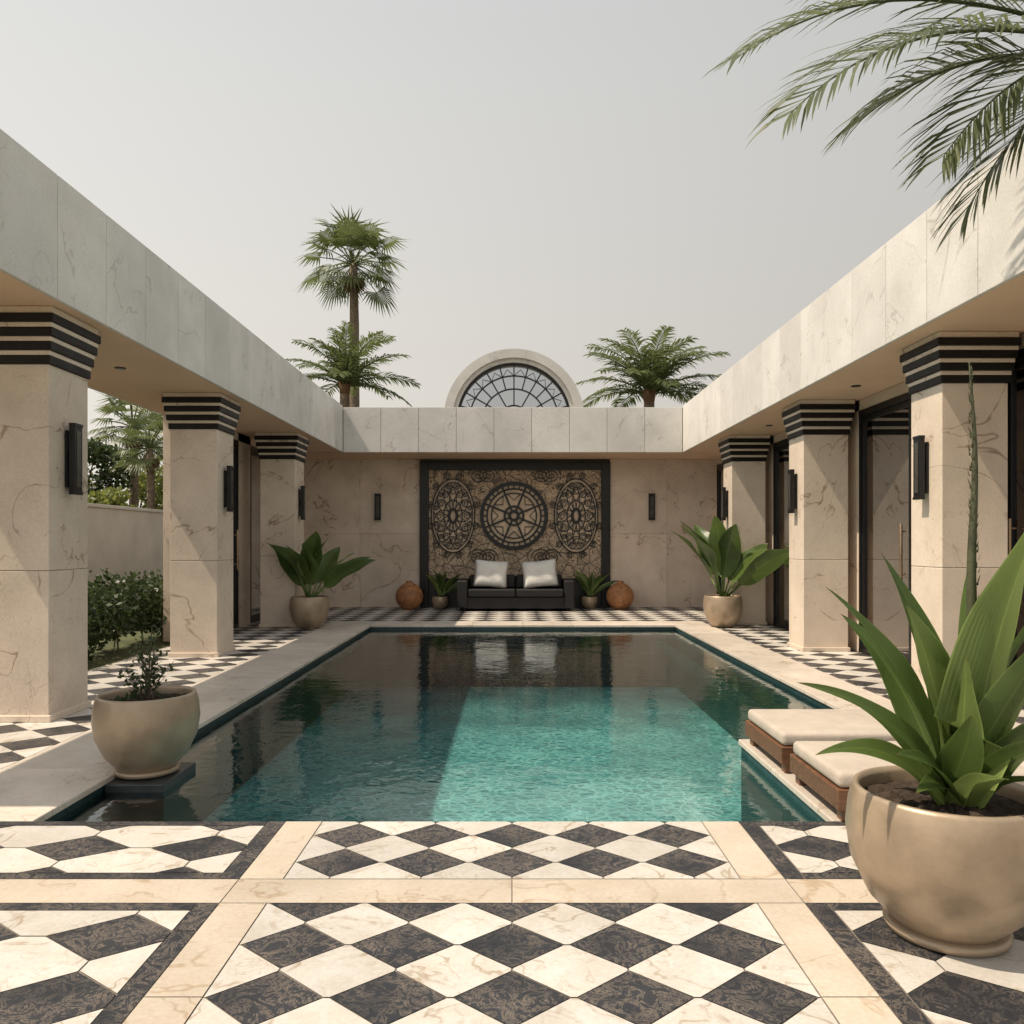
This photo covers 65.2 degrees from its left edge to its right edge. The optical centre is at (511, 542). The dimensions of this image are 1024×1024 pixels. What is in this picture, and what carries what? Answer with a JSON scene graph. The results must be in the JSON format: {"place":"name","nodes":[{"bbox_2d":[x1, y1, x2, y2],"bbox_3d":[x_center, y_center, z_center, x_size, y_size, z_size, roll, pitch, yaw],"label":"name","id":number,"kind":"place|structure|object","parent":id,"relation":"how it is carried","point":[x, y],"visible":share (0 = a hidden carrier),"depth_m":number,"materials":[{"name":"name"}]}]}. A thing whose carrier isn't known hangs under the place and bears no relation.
{"place":"outdoors","nodes":[
{"label":"outdoors","id":0,"kind":"place"},
{"bbox_2d":[88,622,169,669],"bbox_3d":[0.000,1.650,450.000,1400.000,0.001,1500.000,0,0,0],"label":"ground","id":1,"kind":"structure","parent":0,"point":[108,654],"depth_m":12.52,"materials":[{"name":"green plant"}]},
{"bbox_2d":[88,437,134,493],"bbox_3d":[-13.485,-0.888,24.651,4.084,5.097,3.029,0,0,25],"label":"garden tree","id":2,"kind":"object","parent":1,"relation":"on","point":[97,449],"visible":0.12,"depth_m":24.86,"materials":[{"name":"green plant"}]},
{"bbox_2d":[88,486,147,508],"bbox_3d":[-11.158,-0.118,21.531,2.665,3.567,2.609,0,0,25],"label":"bush","id":3,"kind":"object","parent":1,"relation":"on","point":[110,496],"visible":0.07,"depth_m":20.84,"materials":[{"name":"green plant"}]},
{"bbox_2d":[86,503,162,595],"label":"garden wall","id":4,"kind":"structure","parent":1,"relation":"on","point":[122,540],"depth_m":17.50,"materials":[{"name":"beige paint"}]},
{"bbox_2d":[88,454,162,509],"bbox_3d":[-14.271,-0.889,30.075,4.476,5.099,4.224,0,0,0],"label":"garden tree","id":5,"kind":"object","parent":1,"relation":"on","point":[158,490],"visible":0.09,"depth_m":29.30,"materials":[{"name":"green plant"}]},
{"bbox_2d":[88,392,162,506],"bbox_3d":[-12.800,-1.969,27.032,3.286,7.273,3.229,0,0,0],"label":"fan palm tree","id":6,"kind":"object","parent":1,"relation":"on","point":[134,489],"visible":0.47,"depth_m":26.82,"materials":[{"name":"green plant"}]},
{"bbox_2d":[88,567,163,660],"bbox_3d":[-6.108,1.063,13.522,1.319,1.401,13.801,0,0,0],"label":"hedge","id":7,"kind":"object","parent":1,"relation":"on","point":[110,610],"visible":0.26,"depth_m":12.15,"materials":[{"name":"green plant"}]},
{"bbox_2d":[110,406,162,508],"bbox_3d":[-11.185,-1.328,24.662,2.894,5.991,2.506,0,0,27],"label":"fan palm tree","id":8,"kind":"object","parent":1,"relation":"on","point":[149,461],"visible":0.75,"depth_m":24.39,"materials":[{"name":"green plant"}]},
{"bbox_2d":[293,203,408,406],"bbox_3d":[-6.319,-5.878,32.051,4.638,15.078,4.520,0,0,0],"label":"fan palm tree","id":9,"kind":"object","parent":1,"relation":"on","point":[353,283],"visible":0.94,"depth_m":31.83,"materials":[{"name":"green plant"}]},
{"bbox_2d":[285,320,420,406],"bbox_3d":[-5.818,-2.790,27.544,4.805,8.880,4.975,0,0,-40],"label":"palm tree","id":10,"kind":"object","parent":1,"relation":"on","point":[345,370],"visible":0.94,"depth_m":27.09,"materials":[{"name":"green plant"}]},
{"bbox_2d":[0,129,1023,722],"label":"poolside villa","id":11,"kind":"object","parent":1,"relation":"on","point":[842,393],"visible":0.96,"depth_m":11.23,"materials":[{"name":"stone"}]},
{"bbox_2d":[65,423,82,494],"bbox_3d":[-4.085,-0.780,7.450,0.110,0.660,0.140,0,0,0],"label":"wall sconce","id":12,"kind":"object","parent":11,"relation":"attached to","point":[73,459],"depth_m":7.40,"materials":[{"name":"black metal"}]},
{"bbox_2d":[224,466,233,511],"bbox_3d":[-4.085,-0.780,11.530,0.110,0.660,0.140,0,0,0],"label":"wall sconce","id":13,"kind":"object","parent":11,"relation":"attached to","point":[229,488],"depth_m":11.48,"materials":[{"name":"black metal"}]},
{"bbox_2d":[233,439,238,628],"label":"glass doors","id":14,"kind":"structure","parent":11,"relation":"in","point":[235,442],"depth_m":15.09,"materials":[{"name":"black metal"}]},
{"bbox_2d":[250,445,259,622],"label":"glass doors","id":15,"kind":"structure","parent":11,"relation":"in","point":[254,455],"depth_m":16.28,"materials":[{"name":"black glass"}]},
{"bbox_2d":[298,486,305,519],"bbox_3d":[-4.085,-0.780,15.550,0.110,0.660,0.140,0,0,0],"label":"wall sconce","id":16,"kind":"object","parent":11,"relation":"attached to","point":[301,502],"depth_m":15.50,"materials":[{"name":"black metal"}]},
{"bbox_2d":[374,494,380,519],"bbox_3d":[-3.340,-0.900,19.935,0.160,0.660,0.130,0,0,0],"label":"wall sconce","id":17,"kind":"object","parent":11,"relation":"attached to","point":[377,506],"depth_m":19.88,"materials":[{"name":"black metal"}]},
{"bbox_2d":[445,349,582,407],"bbox_3d":[0.050,-3.972,20.350,3.520,1.776,0.700,0,0,0],"label":"arched window","id":18,"kind":"structure","parent":11,"relation":"in","point":[488,363],"depth_m":20.10,"materials":[{"name":"stone"}]},
{"bbox_2d":[648,494,654,519],"bbox_3d":[3.480,-0.900,19.935,0.160,0.660,0.130,0,0,0],"label":"wall sconce","id":19,"kind":"object","parent":11,"relation":"attached to","point":[651,506],"depth_m":19.87,"materials":[{"name":"black metal"}]},
{"bbox_2d":[717,463,723,593],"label":"glass doors","id":20,"kind":"structure","parent":11,"relation":"in","point":[720,467],"depth_m":19.73,"materials":[{"name":"black glass"}]},
{"bbox_2d":[721,487,727,520],"bbox_3d":[4.245,-0.780,15.950,0.110,0.660,0.140,0,0,0],"label":"wall sconce","id":21,"kind":"object","parent":11,"relation":"attached to","point":[724,503],"depth_m":15.88,"materials":[{"name":"black metal"}]},
{"bbox_2d":[773,438,788,629],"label":"glass doors","id":22,"kind":"structure","parent":11,"relation":"in","point":[781,448],"depth_m":15.26,"materials":[{"name":"black glass"}]},
{"bbox_2d":[787,469,796,512],"bbox_3d":[4.245,-0.780,12.100,0.110,0.660,0.140,0,0,0],"label":"wall sconce","id":23,"kind":"object","parent":11,"relation":"attached to","point":[792,491],"depth_m":12.05,"materials":[{"name":"black metal"}]},
{"bbox_2d":[859,392,911,664],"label":"glass doors","id":24,"kind":"structure","parent":11,"relation":"in","point":[884,427],"depth_m":11.01,"materials":[{"name":"black glass"}]},
{"bbox_2d":[913,435,928,499],"bbox_3d":[4.245,-0.780,8.300,0.110,0.660,0.140,0,0,0],"label":"wall sconce","id":25,"kind":"object","parent":11,"relation":"attached to","point":[920,467],"depth_m":8.25,"materials":[{"name":"black metal"}]},
{"bbox_2d":[1008,348,1023,667],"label":"glass doors","id":26,"kind":"structure","parent":11,"relation":"in","point":[1016,387],"depth_m":8.14,"materials":[{"name":"black glass"}]},
{"bbox_2d":[575,325,730,406],"bbox_3d":[4.981,-2.860,28.011,5.605,9.019,5.780,0,0,0],"label":"palm tree","id":27,"kind":"object","parent":1,"relation":"on","point":[652,380],"visible":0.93,"depth_m":27.47,"materials":[{"name":"green plant"}]},
{"bbox_2d":[0,607,1023,1023],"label":"patio paving","id":28,"kind":"structure","parent":0,"point":[416,923],"depth_m":3.49,"materials":[{"name":"multicoloured stone"}]},
{"bbox_2d":[91,616,199,779],"bbox_3d":[-2.600,1.075,5.700,0.710,1.115,0.710,0,0,0],"label":"potted shrub","id":29,"kind":"object","parent":28,"relation":"on","point":[148,730],"visible":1,"depth_m":5.48,"materials":[{"name":"beige ceramic"}]},
{"bbox_2d":[266,531,374,628],"bbox_3d":[-3.689,0.691,15.191,1.930,1.818,1.473,0,0,-29],"label":"potted banana plant","id":30,"kind":"object","parent":28,"relation":"on","point":[310,564],"visible":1,"depth_m":14.83,"materials":[{"name":"green plant"}]},
{"bbox_2d":[396,581,422,609],"bbox_3d":[-2.470,1.255,19.250,0.660,0.690,0.660,0,0,0],"label":"terracotta ball vase","id":31,"kind":"object","parent":28,"relation":"on","point":[409,595],"visible":1,"depth_m":19.02,"materials":[{"name":"orange ceramic"}]},
{"bbox_2d":[45,626,832,821],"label":"swimming pool","id":32,"kind":"structure","parent":28,"relation":"in","point":[508,724],"depth_m":9.04,"materials":[{"name":"liquid"}]},
{"bbox_2d":[425,569,462,608],"bbox_3d":[-1.621,1.110,19.424,1.066,0.980,0.944,0,0,0],"label":"potted fern plant","id":33,"kind":"object","parent":28,"relation":"on","point":[440,600],"visible":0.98,"depth_m":19.39,"materials":[{"name":"green plant"}]},
{"bbox_2d":[457,574,574,610],"bbox_3d":[0.090,1.180,19.115,2.740,0.840,0.970,0,0,0],"label":"outdoor sofa","id":34,"kind":"object","parent":28,"relation":"on","point":[515,594],"visible":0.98,"depth_m":18.70,"materials":[{"name":"black fabric"}]},
{"bbox_2d":[473,559,508,588],"bbox_3d":[-0.500,0.730,18.982,0.850,0.699,0.332,0,0,0],"label":"throw pillow","id":35,"kind":"object","parent":34,"relation":"on","point":[491,573],"visible":1,"depth_m":18.88,"materials":[{"name":"fabric"}]},
{"bbox_2d":[521,559,558,588],"bbox_3d":[0.660,0.730,18.979,0.902,0.718,0.336,0,0,0],"label":"throw pillow","id":36,"kind":"object","parent":34,"relation":"on","point":[539,573],"visible":1,"depth_m":18.88,"materials":[{"name":"fabric"}]},
{"bbox_2d":[574,570,617,608],"bbox_3d":[2.014,1.127,19.565,1.060,0.947,0.883,0,0,37],"label":"potted fern plant","id":37,"kind":"object","parent":28,"relation":"on","point":[589,601],"visible":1,"depth_m":19.43,"materials":[{"name":"green plant"}]},
{"bbox_2d":[606,581,633,609],"bbox_3d":[2.600,1.255,19.250,0.660,0.690,0.660,0,0,0],"label":"terracotta ball vase","id":38,"kind":"object","parent":28,"relation":"on","point":[619,595],"visible":1,"depth_m":19.02,"materials":[{"name":"orange ceramic"}]},
{"bbox_2d":[672,515,788,627],"bbox_3d":[4.288,0.546,15.417,2.497,2.108,1.946,0,0,40],"label":"potted banana plant","id":39,"kind":"object","parent":28,"relation":"on","point":[720,554],"visible":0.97,"depth_m":14.99,"materials":[{"name":"green plant"}]},
{"bbox_2d":[707,0,1023,253],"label":"palm tree","id":40,"kind":"object","parent":28,"relation":"on","point":[953,156],"visible":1,"depth_m":4.99,"materials":[{"name":"green plant"}]},
{"bbox_2d":[745,709,1019,772],"bbox_3d":[2.805,1.456,5.950,1.890,0.281,0.860,0,0,0],"label":"sun lounger","id":41,"kind":"object","parent":28,"relation":"on","point":[776,734],"visible":0.45,"depth_m":5.80,"materials":[{"name":"beige fabric"}]},
{"bbox_2d":[790,741,1023,820],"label":"sun lounger","id":42,"kind":"object","parent":28,"relation":"on","point":[827,777],"visible":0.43,"depth_m":4.84,"materials":[{"name":"beige fabric"}]},
{"bbox_2d":[797,359,1023,956],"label":"potted agave plant","id":43,"kind":"object","parent":28,"relation":"on","point":[934,819],"visible":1,"depth_m":3.18,"materials":[{"name":"green plant"}]},
{"bbox_2d":[0,0,1023,506],"label":"sky","id":44,"kind":"structure","parent":0,"point":[558,178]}
]}

